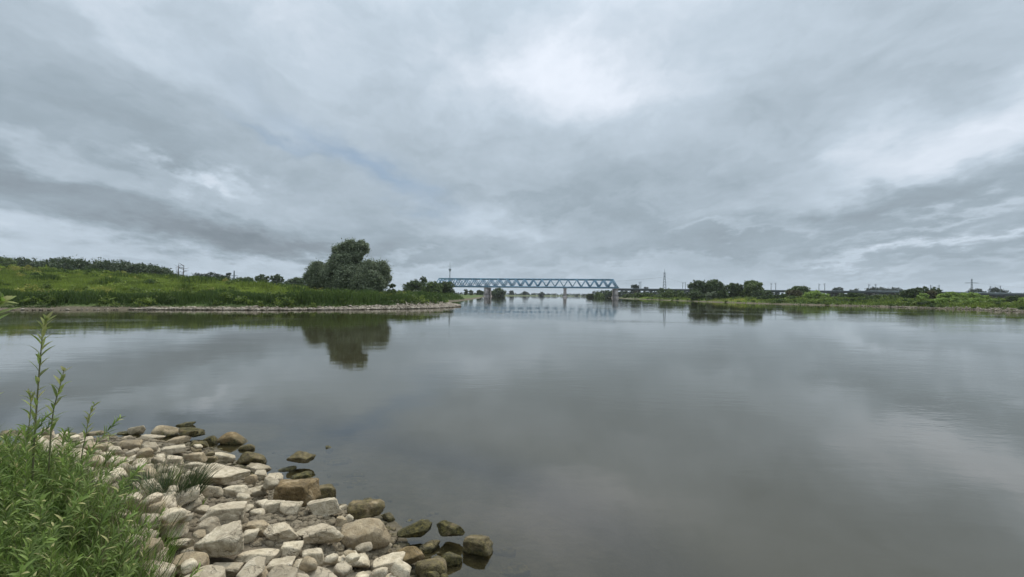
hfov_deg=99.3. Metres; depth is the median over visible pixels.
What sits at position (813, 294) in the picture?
bush
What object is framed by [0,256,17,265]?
tree
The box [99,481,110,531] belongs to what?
willow shoot
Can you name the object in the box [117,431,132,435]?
rock
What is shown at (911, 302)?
bank grass
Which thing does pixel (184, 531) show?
rock
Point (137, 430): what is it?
rock
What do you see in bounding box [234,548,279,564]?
rock
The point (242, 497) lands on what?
rock
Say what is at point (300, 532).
rock
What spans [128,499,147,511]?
rock
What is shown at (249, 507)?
rock
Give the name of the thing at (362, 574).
rock
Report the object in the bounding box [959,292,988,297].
bush
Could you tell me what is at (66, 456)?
willow shoot
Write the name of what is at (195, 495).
rock
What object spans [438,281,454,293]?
tree
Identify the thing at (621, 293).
distant woodland
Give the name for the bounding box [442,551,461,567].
rock
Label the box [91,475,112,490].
rock
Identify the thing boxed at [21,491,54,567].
willow shoot
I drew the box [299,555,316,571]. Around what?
rock
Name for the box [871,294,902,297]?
bush
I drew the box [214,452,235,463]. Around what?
rock
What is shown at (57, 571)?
willow shoot
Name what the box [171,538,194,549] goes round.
rock
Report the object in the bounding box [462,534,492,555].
rock
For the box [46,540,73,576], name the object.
willow shoot
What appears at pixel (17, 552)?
willow shoot
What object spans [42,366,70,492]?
willow shoot
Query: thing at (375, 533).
rock
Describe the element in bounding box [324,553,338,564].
rock
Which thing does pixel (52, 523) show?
willow shoot
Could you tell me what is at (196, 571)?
willow shoot
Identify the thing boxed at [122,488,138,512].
willow shoot
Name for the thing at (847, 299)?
bush
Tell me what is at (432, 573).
rock
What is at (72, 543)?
willow shoot
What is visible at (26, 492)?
willow shoot
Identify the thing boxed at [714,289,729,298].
bush
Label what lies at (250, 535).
rock
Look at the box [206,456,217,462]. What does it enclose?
rock
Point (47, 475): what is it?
willow shoot
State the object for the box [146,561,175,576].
rock
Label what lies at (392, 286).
bush
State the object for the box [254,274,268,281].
tree
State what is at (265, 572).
rock
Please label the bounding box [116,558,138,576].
willow shoot
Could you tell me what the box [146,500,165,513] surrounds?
rock
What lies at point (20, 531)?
willow shoot
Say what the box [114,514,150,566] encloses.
willow shoot
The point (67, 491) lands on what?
willow shoot
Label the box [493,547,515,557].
rock
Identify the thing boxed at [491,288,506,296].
tree
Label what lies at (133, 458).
rock
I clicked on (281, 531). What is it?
rock
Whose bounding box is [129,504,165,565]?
willow shoot
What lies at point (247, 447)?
rock
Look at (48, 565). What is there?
willow shoot
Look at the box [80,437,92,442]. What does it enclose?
rock
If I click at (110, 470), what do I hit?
willow shoot
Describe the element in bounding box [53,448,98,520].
willow shoot
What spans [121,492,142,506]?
rock
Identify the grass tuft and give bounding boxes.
[84,445,117,466]
[86,451,149,487]
[109,513,187,553]
[110,450,226,506]
[122,463,184,490]
[126,527,189,562]
[157,457,203,487]
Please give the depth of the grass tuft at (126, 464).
4.03 m
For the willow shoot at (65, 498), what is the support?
on the ground at (542, 533)
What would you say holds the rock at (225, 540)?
on the ground at (542, 533)
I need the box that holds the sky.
[0,0,1023,294]
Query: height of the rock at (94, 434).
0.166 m
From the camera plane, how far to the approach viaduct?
419.32 m
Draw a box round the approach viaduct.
[618,288,1023,298]
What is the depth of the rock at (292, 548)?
3.24 m
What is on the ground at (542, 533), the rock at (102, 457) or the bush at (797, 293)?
the bush at (797, 293)
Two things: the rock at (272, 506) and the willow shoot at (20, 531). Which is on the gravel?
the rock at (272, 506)
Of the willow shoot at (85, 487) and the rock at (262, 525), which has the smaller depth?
the willow shoot at (85, 487)
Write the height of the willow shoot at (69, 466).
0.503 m
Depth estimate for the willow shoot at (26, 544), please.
2.10 m
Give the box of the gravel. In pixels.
[2,436,440,576]
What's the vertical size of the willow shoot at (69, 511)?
0.639 m
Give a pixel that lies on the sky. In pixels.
(848, 145)
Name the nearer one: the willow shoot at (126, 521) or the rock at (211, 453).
the willow shoot at (126, 521)
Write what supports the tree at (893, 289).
on the ground at (542, 533)
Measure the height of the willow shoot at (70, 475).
0.711 m
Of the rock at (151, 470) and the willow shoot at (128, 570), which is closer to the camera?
the willow shoot at (128, 570)
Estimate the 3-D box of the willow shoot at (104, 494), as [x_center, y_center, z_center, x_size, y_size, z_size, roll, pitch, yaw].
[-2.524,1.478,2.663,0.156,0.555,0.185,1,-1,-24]
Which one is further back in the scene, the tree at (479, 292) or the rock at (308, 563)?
the tree at (479, 292)
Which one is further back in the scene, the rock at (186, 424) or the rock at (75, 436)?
the rock at (186, 424)
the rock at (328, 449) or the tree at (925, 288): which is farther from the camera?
the tree at (925, 288)
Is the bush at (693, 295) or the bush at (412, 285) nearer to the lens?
the bush at (412, 285)
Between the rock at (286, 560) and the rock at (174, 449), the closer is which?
the rock at (286, 560)
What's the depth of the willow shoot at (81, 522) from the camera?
2.51 m
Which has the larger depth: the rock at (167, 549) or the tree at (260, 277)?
the tree at (260, 277)
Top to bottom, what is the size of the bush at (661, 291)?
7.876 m
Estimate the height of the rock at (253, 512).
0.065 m
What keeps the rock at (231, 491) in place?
on the gravel
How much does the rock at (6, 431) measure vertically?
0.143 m
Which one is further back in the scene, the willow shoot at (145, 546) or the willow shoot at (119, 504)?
the willow shoot at (119, 504)
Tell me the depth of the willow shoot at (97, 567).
2.20 m
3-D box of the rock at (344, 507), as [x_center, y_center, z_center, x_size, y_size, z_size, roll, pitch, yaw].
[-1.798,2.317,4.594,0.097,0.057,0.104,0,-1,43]
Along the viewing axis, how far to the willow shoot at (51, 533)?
2.12 m
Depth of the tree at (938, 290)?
184.72 m
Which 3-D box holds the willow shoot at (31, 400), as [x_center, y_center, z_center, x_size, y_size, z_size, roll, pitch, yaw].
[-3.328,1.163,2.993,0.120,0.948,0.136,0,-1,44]
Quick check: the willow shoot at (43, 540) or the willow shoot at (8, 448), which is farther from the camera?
the willow shoot at (8, 448)
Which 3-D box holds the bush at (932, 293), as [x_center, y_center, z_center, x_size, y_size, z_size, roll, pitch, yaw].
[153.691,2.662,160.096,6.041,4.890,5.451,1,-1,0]
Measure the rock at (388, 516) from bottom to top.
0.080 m
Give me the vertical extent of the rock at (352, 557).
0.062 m
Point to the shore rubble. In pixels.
(442, 304)
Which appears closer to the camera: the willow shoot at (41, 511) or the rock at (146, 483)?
the willow shoot at (41, 511)
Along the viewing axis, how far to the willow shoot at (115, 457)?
3.20 m
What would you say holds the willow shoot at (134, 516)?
on the ground at (542, 533)
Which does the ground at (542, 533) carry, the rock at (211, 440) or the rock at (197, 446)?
the rock at (211, 440)
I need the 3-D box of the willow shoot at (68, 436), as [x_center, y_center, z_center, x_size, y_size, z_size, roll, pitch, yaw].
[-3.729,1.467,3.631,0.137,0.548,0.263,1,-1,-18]
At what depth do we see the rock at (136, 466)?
3.99 m
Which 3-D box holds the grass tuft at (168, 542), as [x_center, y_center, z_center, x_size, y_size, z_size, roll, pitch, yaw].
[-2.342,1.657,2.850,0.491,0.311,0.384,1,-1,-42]
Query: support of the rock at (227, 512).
on the gravel
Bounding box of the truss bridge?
[434,278,618,297]
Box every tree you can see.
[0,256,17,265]
[174,264,186,275]
[192,273,209,276]
[207,272,230,278]
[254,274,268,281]
[269,274,284,283]
[283,277,305,285]
[301,237,391,292]
[419,276,426,281]
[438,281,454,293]
[476,289,483,294]
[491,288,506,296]
[594,292,604,297]
[604,291,611,297]
[630,284,640,293]
[687,279,705,294]
[701,279,728,295]
[722,283,744,296]
[739,280,763,296]
[832,287,843,290]
[865,286,884,294]
[884,287,902,290]
[895,287,922,298]
[920,286,928,292]
[931,287,942,294]
[966,288,986,291]
[988,286,1010,297]
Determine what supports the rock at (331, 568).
on the ground at (542, 533)
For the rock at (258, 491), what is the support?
on the ground at (542, 533)
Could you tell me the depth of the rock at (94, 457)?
4.04 m
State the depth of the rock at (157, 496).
3.18 m
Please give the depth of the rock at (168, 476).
3.91 m
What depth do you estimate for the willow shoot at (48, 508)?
2.30 m
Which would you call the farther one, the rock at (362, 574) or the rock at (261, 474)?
the rock at (261, 474)
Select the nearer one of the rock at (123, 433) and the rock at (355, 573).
the rock at (355, 573)
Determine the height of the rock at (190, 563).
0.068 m
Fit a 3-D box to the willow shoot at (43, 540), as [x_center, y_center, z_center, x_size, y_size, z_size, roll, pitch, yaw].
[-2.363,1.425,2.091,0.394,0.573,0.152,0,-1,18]
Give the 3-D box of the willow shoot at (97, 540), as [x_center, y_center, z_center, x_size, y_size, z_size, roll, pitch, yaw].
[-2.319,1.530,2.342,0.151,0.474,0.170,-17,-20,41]
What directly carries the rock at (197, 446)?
on the rock at (193, 449)
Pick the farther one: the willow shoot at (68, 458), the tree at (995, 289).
the tree at (995, 289)
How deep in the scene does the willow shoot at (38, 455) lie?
3.40 m
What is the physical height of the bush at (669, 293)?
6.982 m
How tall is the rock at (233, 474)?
0.146 m
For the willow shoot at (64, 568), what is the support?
on the ground at (542, 533)
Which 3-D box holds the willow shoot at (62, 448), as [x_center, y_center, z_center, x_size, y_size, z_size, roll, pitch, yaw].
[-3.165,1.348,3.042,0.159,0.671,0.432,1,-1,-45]
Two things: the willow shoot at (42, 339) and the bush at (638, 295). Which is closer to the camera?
the willow shoot at (42, 339)
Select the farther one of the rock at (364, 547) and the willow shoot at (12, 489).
the rock at (364, 547)
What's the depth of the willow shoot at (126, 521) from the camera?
2.21 m
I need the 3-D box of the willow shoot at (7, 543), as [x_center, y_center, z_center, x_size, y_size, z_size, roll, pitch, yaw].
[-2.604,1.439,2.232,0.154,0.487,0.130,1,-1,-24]
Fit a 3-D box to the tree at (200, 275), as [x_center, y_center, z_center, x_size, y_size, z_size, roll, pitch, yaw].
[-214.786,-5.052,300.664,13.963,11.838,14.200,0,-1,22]
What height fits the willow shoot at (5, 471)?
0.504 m
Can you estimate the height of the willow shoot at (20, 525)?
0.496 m
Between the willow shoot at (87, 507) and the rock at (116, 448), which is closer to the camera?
the willow shoot at (87, 507)
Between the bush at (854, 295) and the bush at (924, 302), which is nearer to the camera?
the bush at (924, 302)
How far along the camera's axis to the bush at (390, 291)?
91.66 m
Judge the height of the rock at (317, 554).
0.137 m
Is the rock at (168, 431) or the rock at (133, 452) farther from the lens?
the rock at (168, 431)
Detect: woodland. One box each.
[0,255,173,275]
[383,290,888,297]
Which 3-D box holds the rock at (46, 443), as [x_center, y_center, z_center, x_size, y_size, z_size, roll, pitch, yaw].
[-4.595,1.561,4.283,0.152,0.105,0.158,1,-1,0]
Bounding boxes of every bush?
[236,277,253,280]
[382,290,402,294]
[386,283,396,290]
[402,279,425,290]
[422,280,443,294]
[586,293,593,297]
[622,292,658,297]
[656,288,669,296]
[660,289,688,297]
[686,291,705,299]
[705,291,716,299]
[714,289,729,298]
[750,289,772,297]
[756,294,801,299]
[784,286,810,294]
[785,289,802,296]
[802,290,830,298]
[835,292,871,297]
[843,298,885,300]
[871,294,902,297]
[916,293,929,298]
[917,301,960,304]
[925,289,936,298]
[929,297,965,303]
[936,291,967,298]
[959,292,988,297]
[966,297,1002,302]
[1005,295,1021,301]
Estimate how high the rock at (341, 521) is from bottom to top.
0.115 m
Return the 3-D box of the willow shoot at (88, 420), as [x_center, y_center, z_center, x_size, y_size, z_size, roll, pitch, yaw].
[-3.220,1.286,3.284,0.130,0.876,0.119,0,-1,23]
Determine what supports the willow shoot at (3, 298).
on the ground at (542, 533)
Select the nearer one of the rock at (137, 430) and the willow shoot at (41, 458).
the willow shoot at (41, 458)
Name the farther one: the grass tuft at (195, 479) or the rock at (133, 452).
the rock at (133, 452)
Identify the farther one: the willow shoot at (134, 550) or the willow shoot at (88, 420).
the willow shoot at (88, 420)
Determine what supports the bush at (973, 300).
on the ground at (542, 533)
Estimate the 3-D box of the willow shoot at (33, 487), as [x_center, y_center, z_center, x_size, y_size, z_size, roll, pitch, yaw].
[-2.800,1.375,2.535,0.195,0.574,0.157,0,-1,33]
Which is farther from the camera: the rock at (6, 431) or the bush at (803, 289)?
the bush at (803, 289)
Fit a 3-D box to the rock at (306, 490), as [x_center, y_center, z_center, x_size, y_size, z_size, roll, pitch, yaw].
[-2.230,2.115,4.520,0.432,0.274,0.322,1,-1,-13]
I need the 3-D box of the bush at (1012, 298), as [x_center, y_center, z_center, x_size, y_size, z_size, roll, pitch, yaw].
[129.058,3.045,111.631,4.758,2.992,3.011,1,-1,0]
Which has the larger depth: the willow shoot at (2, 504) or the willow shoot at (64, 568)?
the willow shoot at (2, 504)
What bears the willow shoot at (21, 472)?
on the ground at (542, 533)
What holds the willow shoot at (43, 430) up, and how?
on the ground at (542, 533)
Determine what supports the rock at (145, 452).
on the rock at (133, 458)
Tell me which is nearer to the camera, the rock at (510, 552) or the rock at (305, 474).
the rock at (510, 552)
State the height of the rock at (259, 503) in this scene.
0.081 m
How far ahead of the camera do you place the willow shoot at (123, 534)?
2.56 m
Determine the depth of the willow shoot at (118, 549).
2.32 m
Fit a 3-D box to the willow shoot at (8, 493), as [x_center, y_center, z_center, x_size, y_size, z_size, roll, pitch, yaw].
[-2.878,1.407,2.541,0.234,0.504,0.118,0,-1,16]
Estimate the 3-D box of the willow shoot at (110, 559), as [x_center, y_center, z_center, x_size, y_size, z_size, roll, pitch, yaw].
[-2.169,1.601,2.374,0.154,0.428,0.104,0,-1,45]
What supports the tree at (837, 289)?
on the ground at (542, 533)
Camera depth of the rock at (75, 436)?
5.57 m
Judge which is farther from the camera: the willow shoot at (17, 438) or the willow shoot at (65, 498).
the willow shoot at (17, 438)
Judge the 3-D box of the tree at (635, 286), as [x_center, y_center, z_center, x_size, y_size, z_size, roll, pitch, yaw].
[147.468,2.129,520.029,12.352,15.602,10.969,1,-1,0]
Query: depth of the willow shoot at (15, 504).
2.30 m
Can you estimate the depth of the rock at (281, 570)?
2.77 m
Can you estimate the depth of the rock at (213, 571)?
2.63 m
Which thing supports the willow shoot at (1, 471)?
on the ground at (542, 533)
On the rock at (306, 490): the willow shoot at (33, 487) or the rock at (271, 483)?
the rock at (271, 483)
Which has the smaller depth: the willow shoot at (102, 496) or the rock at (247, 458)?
the willow shoot at (102, 496)
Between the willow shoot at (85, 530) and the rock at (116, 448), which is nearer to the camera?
the willow shoot at (85, 530)
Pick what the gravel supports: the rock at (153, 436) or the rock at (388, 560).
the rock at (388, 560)
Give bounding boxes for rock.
[0,430,22,439]
[40,428,53,434]
[41,440,58,448]
[69,435,80,439]
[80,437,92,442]
[84,442,105,450]
[84,454,104,468]
[86,430,106,437]
[88,455,100,466]
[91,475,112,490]
[103,467,127,482]
[105,456,127,466]
[107,482,118,496]
[108,446,122,453]
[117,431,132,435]
[117,440,142,449]
[118,463,128,471]
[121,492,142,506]
[124,448,139,457]
[127,425,145,434]
[127,455,137,464]
[127,462,144,473]
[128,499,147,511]
[131,478,156,490]
[132,458,146,464]
[132,527,158,549]
[134,537,163,560]
[136,447,153,457]
[137,465,156,478]
[138,513,160,529]
[140,442,158,451]
[141,434,164,439]
[142,492,163,505]
[145,547,168,561]
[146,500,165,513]
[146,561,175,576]
[151,425,178,437]
[151,457,165,465]
[157,474,178,483]
[157,521,188,537]
[160,445,185,453]
[161,495,176,508]
[161,507,187,523]
[163,491,175,496]
[165,436,190,443]
[166,455,183,464]
[166,485,178,492]
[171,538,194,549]
[171,551,209,576]
[176,421,195,426]
[176,484,199,506]
[178,427,205,436]
[178,512,193,522]
[181,546,193,552]
[181,558,197,574]
[182,498,201,512]
[183,452,206,462]
[184,565,225,576]
[185,462,204,467]
[186,431,198,436]
[190,441,208,448]
[191,447,201,451]
[192,505,208,514]
[192,516,220,534]
[192,529,205,538]
[193,444,202,448]
[193,463,250,484]
[194,520,243,557]
[197,501,246,523]
[202,435,217,445]
[202,485,222,498]
[205,451,214,455]
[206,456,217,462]
[213,562,243,576]
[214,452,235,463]
[217,432,248,445]
[223,485,251,498]
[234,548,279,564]
[236,451,266,464]
[236,493,250,500]
[236,556,266,576]
[237,444,254,451]
[242,520,269,536]
[243,528,258,543]
[244,474,257,486]
[245,504,253,512]
[246,463,271,473]
[249,485,267,497]
[249,508,264,515]
[254,499,267,508]
[255,469,266,480]
[257,566,268,576]
[263,477,278,489]
[263,500,284,513]
[263,522,298,541]
[264,473,282,480]
[266,556,295,571]
[266,564,297,576]
[273,478,320,506]
[277,466,296,471]
[280,501,302,515]
[281,541,303,558]
[286,451,315,462]
[291,471,311,479]
[292,559,304,572]
[296,528,306,538]
[297,573,309,576]
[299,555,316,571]
[301,548,323,566]
[303,523,343,544]
[305,566,336,576]
[307,497,340,517]
[316,484,335,499]
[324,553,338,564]
[324,565,347,576]
[325,445,332,453]
[331,556,344,565]
[334,561,352,576]
[336,516,346,526]
[340,504,347,510]
[341,518,390,549]
[341,550,369,567]
[343,550,355,555]
[345,514,353,522]
[345,552,360,562]
[347,499,384,518]
[347,571,371,576]
[355,542,372,552]
[355,571,369,576]
[370,543,391,553]
[370,551,404,573]
[371,567,387,576]
[381,512,393,522]
[390,559,411,576]
[396,546,424,564]
[397,519,431,537]
[415,557,446,576]
[418,540,439,553]
[427,571,439,576]
[436,520,464,536]
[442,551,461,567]
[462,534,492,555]
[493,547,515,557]
[500,561,530,576]
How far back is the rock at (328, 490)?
5.00 m
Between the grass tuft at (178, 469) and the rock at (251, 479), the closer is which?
the grass tuft at (178, 469)
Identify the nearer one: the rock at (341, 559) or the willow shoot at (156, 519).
the willow shoot at (156, 519)
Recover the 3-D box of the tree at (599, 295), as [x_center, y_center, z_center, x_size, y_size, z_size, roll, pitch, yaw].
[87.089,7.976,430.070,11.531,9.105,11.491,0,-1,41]
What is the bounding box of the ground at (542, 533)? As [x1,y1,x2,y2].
[0,287,1022,576]
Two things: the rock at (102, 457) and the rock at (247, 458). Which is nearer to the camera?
the rock at (102, 457)
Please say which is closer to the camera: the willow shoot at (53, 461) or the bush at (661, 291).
the willow shoot at (53, 461)
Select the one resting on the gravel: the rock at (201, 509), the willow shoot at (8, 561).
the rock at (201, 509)
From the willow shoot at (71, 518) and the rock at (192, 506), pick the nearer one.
the willow shoot at (71, 518)
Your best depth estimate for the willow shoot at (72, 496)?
2.58 m
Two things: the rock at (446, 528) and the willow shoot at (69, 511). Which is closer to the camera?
the willow shoot at (69, 511)
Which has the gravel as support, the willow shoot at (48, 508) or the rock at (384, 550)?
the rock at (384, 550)
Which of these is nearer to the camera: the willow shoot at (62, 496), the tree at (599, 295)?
the willow shoot at (62, 496)
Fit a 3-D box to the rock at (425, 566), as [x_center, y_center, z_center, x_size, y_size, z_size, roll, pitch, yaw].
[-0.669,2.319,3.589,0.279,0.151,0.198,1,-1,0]
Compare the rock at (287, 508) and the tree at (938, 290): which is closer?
the rock at (287, 508)
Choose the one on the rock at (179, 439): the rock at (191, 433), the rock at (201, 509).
the rock at (191, 433)
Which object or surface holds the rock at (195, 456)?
on the ground at (542, 533)
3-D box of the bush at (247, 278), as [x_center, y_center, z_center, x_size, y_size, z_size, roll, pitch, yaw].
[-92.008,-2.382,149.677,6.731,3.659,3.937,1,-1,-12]
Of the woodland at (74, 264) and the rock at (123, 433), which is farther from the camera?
the woodland at (74, 264)
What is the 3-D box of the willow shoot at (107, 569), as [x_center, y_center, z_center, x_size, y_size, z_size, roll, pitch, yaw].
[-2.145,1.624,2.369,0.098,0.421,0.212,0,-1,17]
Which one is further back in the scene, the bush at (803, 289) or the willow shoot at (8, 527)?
the bush at (803, 289)
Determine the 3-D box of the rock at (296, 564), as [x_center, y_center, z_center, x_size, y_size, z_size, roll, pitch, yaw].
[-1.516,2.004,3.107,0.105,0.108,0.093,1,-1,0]
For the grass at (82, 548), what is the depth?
2.68 m
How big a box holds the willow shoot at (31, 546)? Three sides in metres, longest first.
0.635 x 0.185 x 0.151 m
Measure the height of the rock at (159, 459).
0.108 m
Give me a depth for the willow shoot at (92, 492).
2.54 m
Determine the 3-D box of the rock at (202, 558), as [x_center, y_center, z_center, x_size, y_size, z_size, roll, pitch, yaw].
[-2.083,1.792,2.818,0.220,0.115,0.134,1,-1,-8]
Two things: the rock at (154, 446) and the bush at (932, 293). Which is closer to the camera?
the rock at (154, 446)
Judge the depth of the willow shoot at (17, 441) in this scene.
3.39 m
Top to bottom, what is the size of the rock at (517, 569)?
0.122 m
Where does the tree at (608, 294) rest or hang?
on the ground at (542, 533)
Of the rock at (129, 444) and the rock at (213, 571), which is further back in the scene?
the rock at (129, 444)
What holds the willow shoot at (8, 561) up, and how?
on the ground at (542, 533)
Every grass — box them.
[0,264,463,307]
[0,424,202,576]
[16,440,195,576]
[638,295,1023,310]
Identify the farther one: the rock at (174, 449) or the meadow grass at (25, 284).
the meadow grass at (25, 284)
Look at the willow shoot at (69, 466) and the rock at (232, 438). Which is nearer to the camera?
the willow shoot at (69, 466)
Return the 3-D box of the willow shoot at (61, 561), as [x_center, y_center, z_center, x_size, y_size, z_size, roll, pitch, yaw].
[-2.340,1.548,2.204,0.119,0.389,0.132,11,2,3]
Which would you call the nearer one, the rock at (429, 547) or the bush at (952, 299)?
the rock at (429, 547)
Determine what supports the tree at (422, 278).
on the ground at (542, 533)
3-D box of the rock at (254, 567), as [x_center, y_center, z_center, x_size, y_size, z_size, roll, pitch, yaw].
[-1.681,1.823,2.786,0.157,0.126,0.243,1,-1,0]
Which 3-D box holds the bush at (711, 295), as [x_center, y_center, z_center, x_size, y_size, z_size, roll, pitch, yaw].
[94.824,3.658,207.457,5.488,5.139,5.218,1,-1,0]
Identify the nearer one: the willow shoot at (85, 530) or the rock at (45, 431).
the willow shoot at (85, 530)
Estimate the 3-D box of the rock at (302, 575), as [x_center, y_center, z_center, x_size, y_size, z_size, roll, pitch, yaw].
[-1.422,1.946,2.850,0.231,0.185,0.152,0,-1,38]
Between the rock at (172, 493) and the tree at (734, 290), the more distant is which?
the tree at (734, 290)
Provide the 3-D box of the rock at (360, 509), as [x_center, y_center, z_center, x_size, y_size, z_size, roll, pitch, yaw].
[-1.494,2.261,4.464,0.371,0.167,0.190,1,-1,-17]
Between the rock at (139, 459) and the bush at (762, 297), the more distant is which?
the bush at (762, 297)
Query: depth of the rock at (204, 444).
6.34 m
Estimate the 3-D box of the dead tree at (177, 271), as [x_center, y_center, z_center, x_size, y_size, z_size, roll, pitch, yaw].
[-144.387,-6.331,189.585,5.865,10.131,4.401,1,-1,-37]
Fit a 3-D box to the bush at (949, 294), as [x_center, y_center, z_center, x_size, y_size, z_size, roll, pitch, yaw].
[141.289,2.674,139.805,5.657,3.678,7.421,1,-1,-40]
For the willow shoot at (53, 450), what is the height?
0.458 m
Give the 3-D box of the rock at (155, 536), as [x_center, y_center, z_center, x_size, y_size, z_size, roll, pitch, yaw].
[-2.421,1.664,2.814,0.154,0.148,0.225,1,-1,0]
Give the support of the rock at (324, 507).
on the gravel
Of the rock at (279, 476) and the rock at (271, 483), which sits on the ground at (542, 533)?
the rock at (279, 476)
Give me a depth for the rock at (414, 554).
3.71 m
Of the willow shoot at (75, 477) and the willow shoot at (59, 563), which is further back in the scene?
the willow shoot at (75, 477)
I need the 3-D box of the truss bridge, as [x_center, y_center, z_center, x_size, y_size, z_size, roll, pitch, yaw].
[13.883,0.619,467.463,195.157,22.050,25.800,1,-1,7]
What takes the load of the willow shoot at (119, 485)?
on the ground at (542, 533)
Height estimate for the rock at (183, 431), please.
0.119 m
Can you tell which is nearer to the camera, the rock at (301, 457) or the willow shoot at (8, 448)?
the willow shoot at (8, 448)
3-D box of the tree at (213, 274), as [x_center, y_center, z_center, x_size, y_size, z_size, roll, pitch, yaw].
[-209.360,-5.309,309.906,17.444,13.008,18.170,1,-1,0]
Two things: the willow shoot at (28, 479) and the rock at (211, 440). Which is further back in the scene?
the rock at (211, 440)
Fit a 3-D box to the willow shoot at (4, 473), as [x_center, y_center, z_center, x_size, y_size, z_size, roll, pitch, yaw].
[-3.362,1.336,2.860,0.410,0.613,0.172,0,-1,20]
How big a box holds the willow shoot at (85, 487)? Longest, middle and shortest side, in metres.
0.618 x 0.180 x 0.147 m
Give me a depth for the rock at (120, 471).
3.71 m
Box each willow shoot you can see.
[0,292,19,348]
[0,410,55,499]
[0,435,29,490]
[0,446,9,506]
[0,454,11,499]
[0,462,21,490]
[0,466,11,496]
[0,472,24,511]
[0,477,38,517]
[0,487,16,539]
[0,498,22,537]
[0,516,21,566]
[0,522,47,576]
[0,525,19,561]
[0,549,41,576]
[0,551,29,573]
[2,417,40,458]
[2,429,15,461]
[2,431,19,474]
[3,427,21,479]
[3,487,26,532]
[3,519,38,566]
[4,464,24,504]
[5,489,61,574]
[5,528,56,576]
[6,460,23,504]
[6,558,35,576]
[8,545,45,573]
[10,415,59,480]
[10,512,32,551]
[11,424,40,514]
[12,520,31,548]
[13,389,39,486]
[14,479,42,541]
[14,535,49,576]
[18,480,54,514]
[18,484,75,546]
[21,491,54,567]
[23,311,55,480]
[25,469,34,490]
[26,494,57,545]
[29,432,50,485]
[29,450,46,483]
[32,468,77,489]
[32,494,91,571]
[36,441,70,480]
[36,451,72,503]
[36,522,64,575]
[36,524,70,576]
[37,443,46,482]
[39,444,54,471]
[40,543,64,576]
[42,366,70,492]
[43,445,57,484]
[44,556,61,576]
[46,470,75,527]
[46,488,94,543]
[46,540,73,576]
[46,553,67,576]
[48,427,72,506]
[49,472,74,521]
[50,451,80,498]
[52,562,74,576]
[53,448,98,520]
[53,456,95,542]
[54,457,128,522]
[55,415,124,507]
[55,490,81,553]
[55,509,92,556]
[57,428,75,477]
[57,459,77,533]
[58,430,73,477]
[58,443,80,479]
[59,469,98,538]
[59,495,84,549]
[59,539,80,574]
[59,550,83,576]
[61,464,82,504]
[68,489,96,524]
[71,525,108,574]
[75,401,100,489]
[77,524,100,557]
[78,480,105,518]
[82,512,137,576]
[83,463,146,554]
[87,482,118,545]
[87,557,106,576]
[92,454,119,499]
[92,468,104,500]
[93,556,114,576]
[96,550,119,576]
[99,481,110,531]
[103,432,115,469]
[103,549,116,574]
[105,488,135,530]
[105,526,140,576]
[107,477,128,529]
[110,543,139,576]
[111,509,138,543]
[111,541,132,576]
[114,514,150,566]
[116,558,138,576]
[117,521,131,560]
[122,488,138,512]
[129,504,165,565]
[131,502,143,525]
[135,521,153,576]
[148,564,158,576]
[182,563,201,576]
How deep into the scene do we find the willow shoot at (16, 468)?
2.83 m
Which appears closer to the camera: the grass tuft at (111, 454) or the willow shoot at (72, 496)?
the willow shoot at (72, 496)
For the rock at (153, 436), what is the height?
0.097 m
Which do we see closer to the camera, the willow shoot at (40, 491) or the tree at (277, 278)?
the willow shoot at (40, 491)
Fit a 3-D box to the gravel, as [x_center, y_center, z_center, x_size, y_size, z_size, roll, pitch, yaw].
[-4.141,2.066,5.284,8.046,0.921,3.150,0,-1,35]
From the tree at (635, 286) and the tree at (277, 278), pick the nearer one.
the tree at (277, 278)
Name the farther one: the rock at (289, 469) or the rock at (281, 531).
the rock at (289, 469)
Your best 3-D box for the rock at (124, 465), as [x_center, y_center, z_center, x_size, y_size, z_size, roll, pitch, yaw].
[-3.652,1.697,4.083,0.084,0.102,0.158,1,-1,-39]
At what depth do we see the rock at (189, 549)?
3.00 m
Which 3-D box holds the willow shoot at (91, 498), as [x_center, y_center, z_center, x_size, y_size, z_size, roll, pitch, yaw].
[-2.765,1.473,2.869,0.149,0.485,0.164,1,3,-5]
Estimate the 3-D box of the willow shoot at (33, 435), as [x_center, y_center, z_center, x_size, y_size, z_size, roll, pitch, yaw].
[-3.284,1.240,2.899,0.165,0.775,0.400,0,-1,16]
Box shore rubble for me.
[12,300,1023,311]
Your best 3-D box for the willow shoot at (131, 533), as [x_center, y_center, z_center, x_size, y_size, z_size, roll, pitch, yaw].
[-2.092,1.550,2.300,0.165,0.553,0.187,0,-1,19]
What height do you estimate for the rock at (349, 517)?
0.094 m
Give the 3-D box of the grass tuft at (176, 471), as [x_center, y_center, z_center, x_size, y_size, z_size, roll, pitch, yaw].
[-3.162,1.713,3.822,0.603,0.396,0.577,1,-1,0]
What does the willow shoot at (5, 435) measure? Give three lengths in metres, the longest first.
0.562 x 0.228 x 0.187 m
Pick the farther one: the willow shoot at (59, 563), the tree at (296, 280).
the tree at (296, 280)
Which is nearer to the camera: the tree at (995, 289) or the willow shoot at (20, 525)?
the willow shoot at (20, 525)

